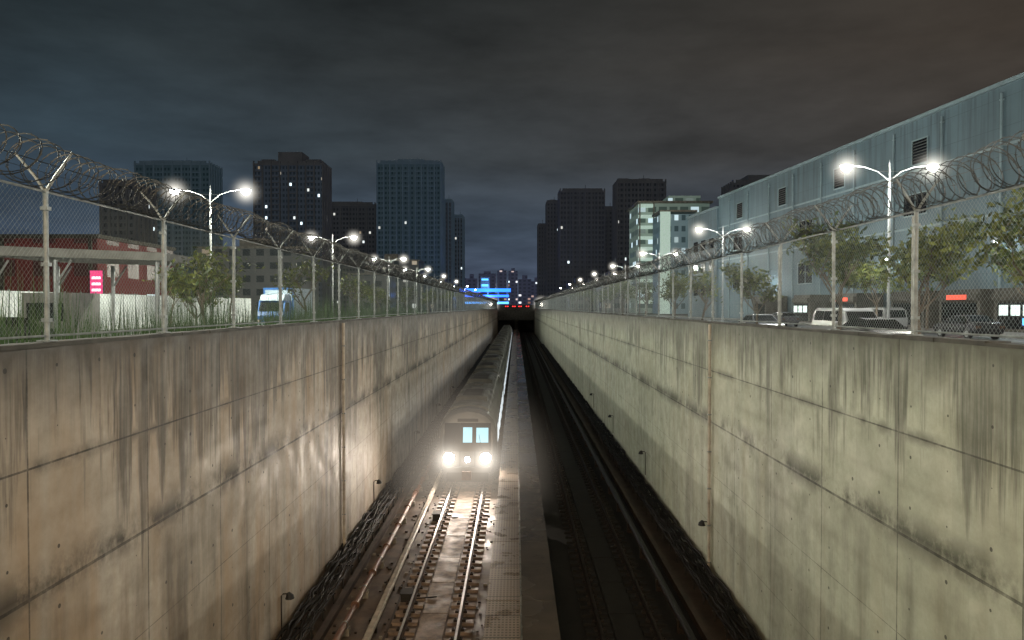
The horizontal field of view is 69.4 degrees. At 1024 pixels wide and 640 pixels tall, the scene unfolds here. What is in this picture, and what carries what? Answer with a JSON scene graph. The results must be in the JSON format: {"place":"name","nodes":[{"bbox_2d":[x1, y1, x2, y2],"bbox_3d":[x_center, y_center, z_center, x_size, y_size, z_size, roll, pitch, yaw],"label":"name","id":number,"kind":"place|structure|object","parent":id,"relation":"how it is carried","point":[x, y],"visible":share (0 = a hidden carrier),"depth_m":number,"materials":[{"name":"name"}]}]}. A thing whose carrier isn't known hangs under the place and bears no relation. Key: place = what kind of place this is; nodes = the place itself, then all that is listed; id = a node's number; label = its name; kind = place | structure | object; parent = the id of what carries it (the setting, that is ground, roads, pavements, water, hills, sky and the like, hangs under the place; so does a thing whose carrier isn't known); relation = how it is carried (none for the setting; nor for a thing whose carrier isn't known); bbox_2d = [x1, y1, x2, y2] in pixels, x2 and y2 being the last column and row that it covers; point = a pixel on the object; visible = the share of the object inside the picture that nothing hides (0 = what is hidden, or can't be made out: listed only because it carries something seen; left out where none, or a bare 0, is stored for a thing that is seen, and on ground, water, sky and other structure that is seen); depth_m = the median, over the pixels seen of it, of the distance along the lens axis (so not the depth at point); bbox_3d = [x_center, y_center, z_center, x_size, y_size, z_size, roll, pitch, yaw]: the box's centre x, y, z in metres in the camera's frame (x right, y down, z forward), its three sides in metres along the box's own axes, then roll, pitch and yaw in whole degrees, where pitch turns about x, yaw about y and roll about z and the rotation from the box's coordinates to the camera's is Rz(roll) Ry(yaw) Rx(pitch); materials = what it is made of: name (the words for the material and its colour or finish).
{"place":"outdoors","nodes":[
{"label":"outdoors","id":0,"kind":"place"},
{"bbox_2d":[0,317,52,343],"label":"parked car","id":1,"kind":"object","parent":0,"point":[25,328],"visible":0.06,"depth_m":35.29,"materials":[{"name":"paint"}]},
{"bbox_2d":[0,234,175,295],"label":"red warehouse","id":2,"kind":"structure","parent":0,"point":[141,285],"depth_m":90.23,"materials":[{"name":"metal"}]},
{"bbox_2d":[90,270,104,293],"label":"neon sign","id":3,"kind":"object","parent":2,"relation":"attached to","point":[102,287],"visible":0.56,"depth_m":73.00,"materials":[{"name":"paint"}]},
{"bbox_2d":[99,176,157,243],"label":"building","id":4,"kind":"structure","parent":0,"point":[118,214],"depth_m":300.14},
{"bbox_2d":[134,160,222,296],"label":"building","id":5,"kind":"structure","parent":0,"point":[201,177],"depth_m":419.76,"materials":[{"name":"grey concrete"}]},
{"bbox_2d":[0,245,425,343],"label":"grass","id":6,"kind":"structure","parent":0,"point":[284,317],"depth_m":16.74,"materials":[{"name":"green plant"}]},
{"bbox_2d":[157,267,223,323],"bbox_3d":[-14.059,-0.549,32.664,2.850,3.877,3.087,-1,1,-35],"label":"street tree","id":7,"kind":"object","parent":6,"relation":"on","point":[172,279],"visible":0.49,"depth_m":32.51,"materials":[{"name":"green plant"}]},
{"bbox_2d":[16,310,465,342],"bbox_3d":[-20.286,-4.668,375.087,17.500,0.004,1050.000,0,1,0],"label":"road","id":8,"kind":"structure","parent":0,"point":[216,327],"depth_m":59.91,"materials":[{"name":"grey asphalt"}]},
{"bbox_2d":[0,246,215,339],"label":"gate canopy","id":9,"kind":"object","parent":8,"relation":"on","point":[124,254],"visible":0.43,"depth_m":43.92,"materials":[{"name":"metal"}]},
{"bbox_2d":[142,266,187,323],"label":"street tree","id":10,"kind":"object","parent":8,"relation":"on","point":[168,291],"visible":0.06,"depth_m":64.20,"materials":[{"name":"green plant"}]},
{"bbox_2d":[169,187,251,312],"bbox_3d":[-22.017,-4.973,54.037,8.351,11.940,3.072,0,1,0],"label":"street lamp","id":11,"kind":"object","parent":8,"relation":"on","point":[245,191],"visible":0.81,"depth_m":53.93,"materials":[{"name":"metal"}]},
{"bbox_2d":[206,271,244,322],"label":"street tree","id":12,"kind":"object","parent":8,"relation":"on","point":[237,283],"visible":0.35,"depth_m":77.40,"materials":[{"name":"green plant"}]},
{"bbox_2d":[255,288,311,324],"bbox_3d":[-18.977,-0.898,61.834,2.520,3.493,7.720,0,1,0],"label":"box truck","id":13,"kind":"object","parent":8,"relation":"on","point":[277,300],"visible":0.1,"depth_m":59.11,"materials":[{"name":"white metal"}]},
{"bbox_2d":[308,234,356,309],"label":"street lamp","id":14,"kind":"object","parent":8,"relation":"on","point":[352,237],"visible":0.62,"depth_m":89.94,"materials":[{"name":"metal"}]},
{"bbox_2d":[460,277,510,308],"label":"blue lit gate canopy","id":15,"kind":"object","parent":8,"relation":"on","point":[485,284],"visible":0.59,"depth_m":419.81,"materials":[{"name":"blue metal"}]},
{"bbox_2d":[196,238,319,314],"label":"building","id":16,"kind":"structure","parent":0,"point":[268,273],"depth_m":190.15,"materials":[{"name":"concrete"}]},
{"bbox_2d":[253,152,331,310],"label":"building","id":17,"kind":"structure","parent":0,"point":[293,190],"depth_m":399.52,"materials":[{"name":"grey concrete"}]},
{"bbox_2d":[332,199,375,309],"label":"building","id":18,"kind":"structure","parent":0,"point":[357,219],"depth_m":479.53,"materials":[{"name":"grey concrete"}]},
{"bbox_2d":[348,266,395,312],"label":"building","id":19,"kind":"structure","parent":0,"point":[380,281],"depth_m":230.15,"materials":[{"name":"concrete"}]},
{"bbox_2d":[362,254,424,311],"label":"building","id":20,"kind":"structure","parent":0,"point":[412,265],"depth_m":290.01,"materials":[{"name":"concrete"}]},
{"bbox_2d":[376,157,444,309],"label":"building","id":21,"kind":"structure","parent":0,"point":[410,209],"depth_m":449.10,"materials":[{"name":"grey concrete"}]},
{"bbox_2d":[445,199,453,282],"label":"building","id":22,"kind":"structure","parent":0,"point":[449,239],"depth_m":499.20,"materials":[{"name":"grey concrete"}]},
{"bbox_2d":[454,213,464,309],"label":"building","id":23,"kind":"structure","parent":0,"point":[459,248],"depth_m":519.25,"materials":[{"name":"grey concrete"}]},
{"bbox_2d":[251,310,687,319],"bbox_3d":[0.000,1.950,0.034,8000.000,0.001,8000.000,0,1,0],"label":"ground","id":24,"kind":"structure","parent":0,"point":[430,310],"depth_m":191.36,"materials":[{"name":"soil"}]},
{"bbox_2d":[0,289,250,329],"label":"site hoarding","id":25,"kind":"object","parent":24,"relation":"on","point":[137,301],"visible":0.27,"depth_m":63.62,"materials":[{"name":"metal"}]},
{"bbox_2d":[0,308,497,639],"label":"retaining wall","id":26,"kind":"structure","parent":24,"relation":"on","point":[182,485],"depth_m":14.49,"materials":[{"name":"concrete"}]},
{"bbox_2d":[0,124,497,341],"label":"chain link fence","id":27,"kind":"object","parent":26,"relation":"on","point":[163,273],"visible":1,"depth_m":14.30,"materials":[{"name":"metal"}]},
{"bbox_2d":[281,592,293,636],"bbox_3d":[-5.890,7.755,19.493,0.331,1.205,0.238,1,1,28],"label":"wall lamp","id":28,"kind":"object","parent":26,"relation":"attached to","point":[289,595],"visible":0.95,"depth_m":19.45,"materials":[{"name":"metal"}]},
{"bbox_2d":[341,323,345,547],"bbox_3d":[-5.983,4.272,26.311,0.120,8.330,0.110,0,1,0],"label":"wall conduit","id":29,"kind":"object","parent":26,"relation":"attached to","point":[343,438],"depth_m":26.27,"materials":[{"name":"metal"}]},
{"bbox_2d":[275,344,490,639],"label":"cable rack","id":30,"kind":"object","parent":26,"relation":"attached to","point":[291,624],"visible":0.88,"depth_m":26.54,"materials":[{"name":"metal"}]},
{"bbox_2d":[431,278,456,310],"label":"building","id":31,"kind":"structure","parent":24,"relation":"on","point":[443,279],"depth_m":330.09,"materials":[{"name":"concrete"}]},
{"bbox_2d":[466,274,476,307],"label":"distant apartment block","id":32,"kind":"structure","parent":24,"relation":"on","point":[471,282],"depth_m":813.09,"materials":[{"name":"grey concrete"}]},
{"bbox_2d":[479,271,495,308],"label":"distant apartment block","id":33,"kind":"structure","parent":24,"relation":"on","point":[492,279],"depth_m":812.31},
{"bbox_2d":[497,269,506,304],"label":"distant apartment block","id":34,"kind":"structure","parent":24,"relation":"on","point":[501,278],"depth_m":838.97,"materials":[{"name":"grey concrete"}]},
{"bbox_2d":[509,268,517,304],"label":"distant apartment block","id":35,"kind":"structure","parent":24,"relation":"on","point":[513,286],"depth_m":845.75,"materials":[{"name":"grey concrete"}]},
{"bbox_2d":[518,275,530,304],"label":"distant apartment block","id":36,"kind":"structure","parent":24,"relation":"on","point":[524,290],"depth_m":812.51,"materials":[{"name":"grey concrete"}]},
{"bbox_2d":[531,277,536,304],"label":"distant apartment block","id":37,"kind":"structure","parent":24,"relation":"on","point":[533,290],"depth_m":886.94,"materials":[{"name":"grey concrete"}]},
{"bbox_2d":[537,220,544,305],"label":"building","id":38,"kind":"structure","parent":24,"relation":"on","point":[540,260],"depth_m":538.95,"materials":[{"name":"grey concrete"}]},
{"bbox_2d":[545,200,557,309],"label":"building","id":39,"kind":"structure","parent":24,"relation":"on","point":[551,220],"depth_m":518.81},
{"bbox_2d":[567,278,587,310],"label":"building","id":40,"kind":"structure","parent":24,"relation":"on","point":[576,281],"depth_m":329.77,"materials":[{"name":"concrete"}]},
{"bbox_2d":[557,185,604,309],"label":"building","id":41,"kind":"structure","parent":24,"relation":"on","point":[581,237],"depth_m":448.80,"materials":[{"name":"grey concrete"}]},
{"bbox_2d":[596,279,623,312],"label":"building","id":42,"kind":"structure","parent":24,"relation":"on","point":[600,309],"depth_m":259.77,"materials":[{"name":"concrete"}]},
{"bbox_2d":[721,175,769,194],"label":"building","id":43,"kind":"structure","parent":24,"relation":"on","point":[740,183],"depth_m":350.24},
{"bbox_2d":[535,308,1023,639],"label":"retaining wall","id":44,"kind":"structure","parent":24,"relation":"on","point":[866,485],"depth_m":14.93,"materials":[{"name":"concrete"}]},
{"bbox_2d":[638,450,645,474],"bbox_3d":[6.330,6.962,36.074,0.331,1.205,0.238,1,1,28],"label":"wall lamp","id":45,"kind":"object","parent":44,"relation":"attached to","point":[641,452],"visible":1,"depth_m":36.08,"materials":[{"name":"metal"}]},
{"bbox_2d":[540,344,761,639],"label":"cable rack","id":46,"kind":"object","parent":44,"relation":"attached to","point":[727,598],"visible":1,"depth_m":27.15,"materials":[{"name":"metal"}]},
{"bbox_2d":[698,520,706,525],"bbox_3d":[6.268,7.170,24.276,0.331,1.205,0.238,1,1,28],"label":"wall lamp","id":47,"kind":"object","parent":44,"relation":"attached to","point":[701,523],"visible":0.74,"depth_m":24.23,"materials":[{"name":"metal"}]},
{"bbox_2d":[706,325,711,566],"bbox_3d":[6.385,4.164,23.944,0.120,8.030,0.100,0,1,0],"label":"wall conduit","id":48,"kind":"object","parent":44,"relation":"attached to","point":[709,414],"depth_m":23.90,"materials":[{"name":"metal"}]},
{"bbox_2d":[534,130,1023,338],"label":"chain link fence","id":49,"kind":"object","parent":44,"relation":"on","point":[915,271],"visible":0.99,"depth_m":15.28,"materials":[{"name":"metal"}]},
{"bbox_2d":[752,287,1023,332],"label":"shops","id":50,"kind":"structure","parent":24,"relation":"on","point":[853,297],"depth_m":63.48,"materials":[{"name":"concrete"}]},
{"bbox_2d":[0,0,1023,304],"label":"sky","id":51,"kind":"structure","parent":0,"point":[519,102],"materials":[{"name":"grey"}]},
{"bbox_2d":[290,332,752,639],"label":"trackbed floor","id":52,"kind":"structure","parent":0,"point":[570,620],"depth_m":26.07,"materials":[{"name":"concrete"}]},
{"bbox_2d":[312,432,447,639],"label":"drainage kerb","id":53,"kind":"structure","parent":52,"relation":"on","point":[326,625],"depth_m":25.43,"materials":[{"name":"grey concrete"}]},
{"bbox_2d":[333,447,438,639],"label":"rail","id":54,"kind":"object","parent":52,"relation":"on","point":[344,629],"visible":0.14,"depth_m":25.18,"materials":[{"name":"metal"}]},
{"bbox_2d":[362,470,443,639],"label":"third rail","id":55,"kind":"object","parent":52,"relation":"on","point":[371,630],"visible":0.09,"depth_m":24.01,"materials":[{"name":"metal"}]},
{"bbox_2d":[332,421,504,639],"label":"track debris","id":56,"kind":"object","parent":52,"relation":"on","point":[402,586],"visible":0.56,"depth_m":27.64,"materials":[{"name":"concrete"}]},
{"bbox_2d":[400,511,458,601],"bbox_3d":[-2.795,8.259,27.640,1.082,0.310,28.010,0,1,0],"label":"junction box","id":57,"kind":"object","parent":52,"relation":"on","point":[406,594],"visible":0.56,"depth_m":22.42,"materials":[{"name":"metal"}]},
{"bbox_2d":[385,471,493,639],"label":"railway track","id":58,"kind":"structure","parent":52,"relation":"on","point":[432,624],"depth_m":24.84,"materials":[{"name":"metal"}]},
{"bbox_2d":[439,325,511,481],"bbox_3d":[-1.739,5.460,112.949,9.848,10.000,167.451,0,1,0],"label":"metro train","id":59,"kind":"object","parent":58,"relation":"on","point":[470,428],"visible":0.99,"depth_m":35.98,"materials":[{"name":"silver metal"}]},
{"bbox_2d":[497,303,542,332],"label":"tunnel portal","id":60,"kind":"object","parent":52,"relation":"on","point":[520,318],"visible":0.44,"depth_m":250.02,"materials":[{"name":"concrete"}]},
{"bbox_2d":[483,330,560,639],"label":"evacuation walkway","id":61,"kind":"structure","parent":52,"relation":"on","point":[539,616],"depth_m":24.09,"materials":[{"name":"concrete"}]},
{"bbox_2d":[516,338,522,639],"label":"cable conduit","id":62,"kind":"object","parent":61,"relation":"on","point":[521,637],"visible":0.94,"depth_m":24.39,"materials":[{"name":"metal"}]},
{"bbox_2d":[521,331,673,639],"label":"railway track","id":63,"kind":"structure","parent":52,"relation":"on","point":[625,625],"depth_m":28.36,"materials":[{"name":"metal"}]},
{"bbox_2d":[529,332,696,639],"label":"third rail","id":64,"kind":"object","parent":52,"relation":"on","point":[682,622],"visible":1,"depth_m":27.12,"materials":[{"name":"brown metal"}]},
{"bbox_2d":[531,333,712,639],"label":"drainage kerb","id":65,"kind":"structure","parent":52,"relation":"on","point":[701,628],"depth_m":27.37,"materials":[{"name":"grey concrete"}]},
{"bbox_2d":[605,206,611,271],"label":"building","id":66,"kind":"structure","parent":0,"point":[608,237],"depth_m":498.69,"materials":[{"name":"grey concrete"}]},
{"bbox_2d":[605,265,628,311],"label":"building","id":67,"kind":"structure","parent":0,"point":[611,272],"depth_m":299.69,"materials":[{"name":"concrete"}]},
{"bbox_2d":[612,175,666,270],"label":"building","id":68,"kind":"structure","parent":0,"point":[627,193],"depth_m":418.52,"materials":[{"name":"grey concrete"}]},
{"bbox_2d":[627,196,712,312],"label":"office building","id":69,"kind":"structure","parent":0,"point":[641,213],"depth_m":229.34,"materials":[{"name":"concrete"}]},
{"bbox_2d":[652,210,696,313],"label":"office building","id":70,"kind":"structure","parent":0,"point":[670,231],"depth_m":207.37,"materials":[{"name":"concrete"}]},
{"bbox_2d":[582,311,1023,343],"bbox_3d":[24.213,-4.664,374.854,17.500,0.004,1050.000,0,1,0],"label":"road","id":71,"kind":"structure","parent":0,"point":[1014,340],"depth_m":52.27,"materials":[{"name":"grey asphalt"}]},
{"bbox_2d":[695,227,750,321],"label":"street lamp","id":72,"kind":"object","parent":71,"relation":"on","point":[698,229],"visible":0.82,"depth_m":80.71,"materials":[{"name":"metal"}]},
{"bbox_2d":[738,314,783,324],"bbox_3d":[16.762,0.333,49.926,2.020,1.455,4.600,0,1,0],"label":"parked car","id":73,"kind":"object","parent":71,"relation":"on","point":[763,317],"visible":0.12,"depth_m":49.13,"materials":[{"name":"paint"}]},
{"bbox_2d":[772,312,799,326],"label":"parked car","id":74,"kind":"object","parent":71,"relation":"on","point":[792,315],"visible":0.37,"depth_m":72.92,"materials":[{"name":"paint"}]},
{"bbox_2d":[811,308,876,328],"bbox_3d":[18.009,0.289,39.918,2.020,1.895,4.800,0,1,0],"label":"parked van","id":75,"kind":"object","parent":71,"relation":"on","point":[850,314],"visible":0.13,"depth_m":39.07,"materials":[{"name":"paint"}]},
{"bbox_2d":[840,258,898,316],"bbox_3d":[25.274,-1.784,51.287,4.179,5.705,4.527,0,1,-8],"label":"street tree","id":76,"kind":"object","parent":71,"relation":"on","point":[863,274],"visible":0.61,"depth_m":51.47,"materials":[{"name":"green plant"}]},
{"bbox_2d":[835,318,910,334],"bbox_3d":[16.173,0.632,32.932,2.020,1.455,4.600,0,1,0],"label":"parked car","id":77,"kind":"object","parent":71,"relation":"on","point":[893,323],"visible":0.14,"depth_m":32.15,"materials":[{"name":"paint"}]},
{"bbox_2d":[839,160,938,317],"bbox_3d":[22.835,-4.811,44.803,8.351,11.940,3.072,0,1,0],"label":"street lamp","id":78,"kind":"object","parent":71,"relation":"on","point":[846,167],"visible":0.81,"depth_m":44.71,"materials":[{"name":"metal"}]},
{"bbox_2d":[871,308,907,325],"bbox_3d":[28.803,-0.027,57.858,2.020,1.895,4.800,0,1,0],"label":"parked van","id":79,"kind":"object","parent":71,"relation":"on","point":[880,310],"visible":0.12,"depth_m":55.50,"materials":[{"name":"paint"}]},
{"bbox_2d":[933,315,1004,338],"bbox_3d":[28.241,0.404,45.867,2.020,1.455,4.600,0,1,0],"label":"parked car","id":80,"kind":"object","parent":71,"relation":"on","point":[964,323],"visible":0.73,"depth_m":44.57,"materials":[{"name":"paint"}]},
{"bbox_2d":[595,311,1023,338],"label":"pavement","id":81,"kind":"structure","parent":0,"point":[1004,333],"depth_m":60.06,"materials":[{"name":"grey concrete"}]},
{"bbox_2d":[828,268,861,304],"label":"street tree","id":82,"kind":"object","parent":81,"relation":"on","point":[849,285],"visible":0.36,"depth_m":74.33,"materials":[{"name":"green plant"}]},
{"bbox_2d":[895,240,966,329],"bbox_3d":[33.678,-2.854,59.661,5.330,7.510,4.423,0,1,14],"label":"street tree","id":83,"kind":"object","parent":81,"relation":"on","point":[927,311],"visible":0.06,"depth_m":59.70,"materials":[{"name":"green plant"}]},
{"bbox_2d":[984,244,1023,295],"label":"street tree","id":84,"kind":"object","parent":81,"relation":"on","point":[1006,265],"visible":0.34,"depth_m":47.96,"materials":[{"name":"green plant"}]},
{"bbox_2d":[687,72,1023,318],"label":"warehouse building","id":85,"kind":"structure","parent":0,"point":[971,123],"depth_m":77.33,"materials":[{"name":"grey metal"}]},
{"bbox_2d":[693,135,928,295],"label":"windows","id":86,"kind":"structure","parent":85,"relation":"attached to","point":[919,150],"depth_m":86.97,"materials":[{"name":"black glass"}]},
{"bbox_2d":[728,93,1004,317],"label":"downpipes","id":87,"kind":"object","parent":85,"relation":"attached to","point":[1001,99],"visible":0.57,"depth_m":75.87,"materials":[{"name":"grey metal"}]},
{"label":"pavement","id":88,"kind":"structure","parent":0,"visible":0},
{"bbox_2d":[599,286,617,309],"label":"street tree","id":89,"kind":"object","parent":88,"relation":"on","point":[605,295],"visible":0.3,"depth_m":99.90,"materials":[{"name":"green plant"}]},
{"bbox_2d":[609,281,634,314],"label":"street tree","id":90,"kind":"object","parent":88,"relation":"on","point":[623,291],"visible":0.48,"depth_m":83.52,"materials":[{"name":"green plant"}]},
{"bbox_2d":[622,280,657,315],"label":"street tree","id":91,"kind":"object","parent":88,"relation":"on","point":[644,290],"visible":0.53,"depth_m":69.73,"materials":[{"name":"green plant"}]},
{"bbox_2d":[660,271,701,317],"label":"street tree","id":92,"kind":"object","parent":88,"relation":"on","point":[670,289],"visible":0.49,"depth_m":57.27,"materials":[{"name":"green plant"}]},
{"bbox_2d":[674,268,722,319],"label":"street tree","id":93,"kind":"object","parent":88,"relation":"on","point":[706,287],"visible":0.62,"depth_m":46.82,"materials":[{"name":"green plant"}]},
{"bbox_2d":[720,260,783,323],"bbox_3d":[12.031,-0.872,36.508,3.229,4.391,3.498,0,1,-4],"label":"street tree","id":94,"kind":"object","parent":88,"relation":"on","point":[750,283],"visible":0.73,"depth_m":36.67,"materials":[{"name":"green plant"}]},
{"bbox_2d":[782,211,890,329],"bbox_3d":[12.002,-1.351,28.009,4.260,5.642,3.100,0,1,-5],"label":"street tree","id":95,"kind":"object","parent":88,"relation":"on","point":[844,253],"visible":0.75,"depth_m":27.68,"materials":[{"name":"green plant"}]},
{"bbox_2d":[865,206,991,333],"bbox_3d":[11.964,-0.843,21.923,3.495,4.851,3.786,0,1,-23],"label":"street tree","id":96,"kind":"object","parent":88,"relation":"on","point":[925,259],"visible":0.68,"depth_m":21.29,"materials":[{"name":"green plant"}]},
{"bbox_2d":[951,181,1023,287],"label":"street tree","id":97,"kind":"object","parent":88,"relation":"on","point":[1005,224],"visible":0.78,"depth_m":15.94,"materials":[{"name":"green plant"}]},
{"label":"pavement","id":98,"kind":"structure","parent":0,"visible":0},
{"bbox_2d":[171,237,264,327],"bbox_3d":[-11.649,-0.914,28.549,3.247,4.740,3.159,1,1,31],"label":"street tree","id":99,"kind":"object","parent":98,"relation":"on","point":[193,262],"visible":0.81,"depth_m":28.29,"materials":[{"name":"green plant"}]},
{"bbox_2d":[271,250,337,311],"bbox_3d":[-11.817,-1.403,41.934,3.418,5.248,3.325,-1,1,-32],"label":"street tree","id":100,"kind":"object","parent":98,"relation":"on","point":[304,274],"visible":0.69,"depth_m":42.01,"materials":[{"name":"green plant"}]},
{"bbox_2d":[328,274,369,312],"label":"street tree","id":101,"kind":"object","parent":98,"relation":"on","point":[352,286],"visible":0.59,"depth_m":52.94,"materials":[{"name":"green plant"}]},
{"bbox_2d":[363,284,390,309],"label":"street tree","id":102,"kind":"object","parent":98,"relation":"on","point":[369,293],"visible":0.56,"depth_m":65.47,"materials":[{"name":"green plant"}]},
{"bbox_2d":[398,285,422,306],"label":"street tree","id":103,"kind":"object","parent":98,"relation":"on","point":[403,296],"visible":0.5,"depth_m":81.63,"materials":[{"name":"green plant"}]},
{"bbox_2d":[419,289,443,307],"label":"street tree","id":104,"kind":"object","parent":98,"relation":"on","point":[425,300],"visible":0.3,"depth_m":99.54,"materials":[{"name":"green plant"}]},
{"bbox_2d":[443,291,459,304],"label":"street tree","id":105,"kind":"object","parent":98,"relation":"on","point":[450,296],"visible":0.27,"depth_m":139.74,"materials":[{"name":"green plant"}]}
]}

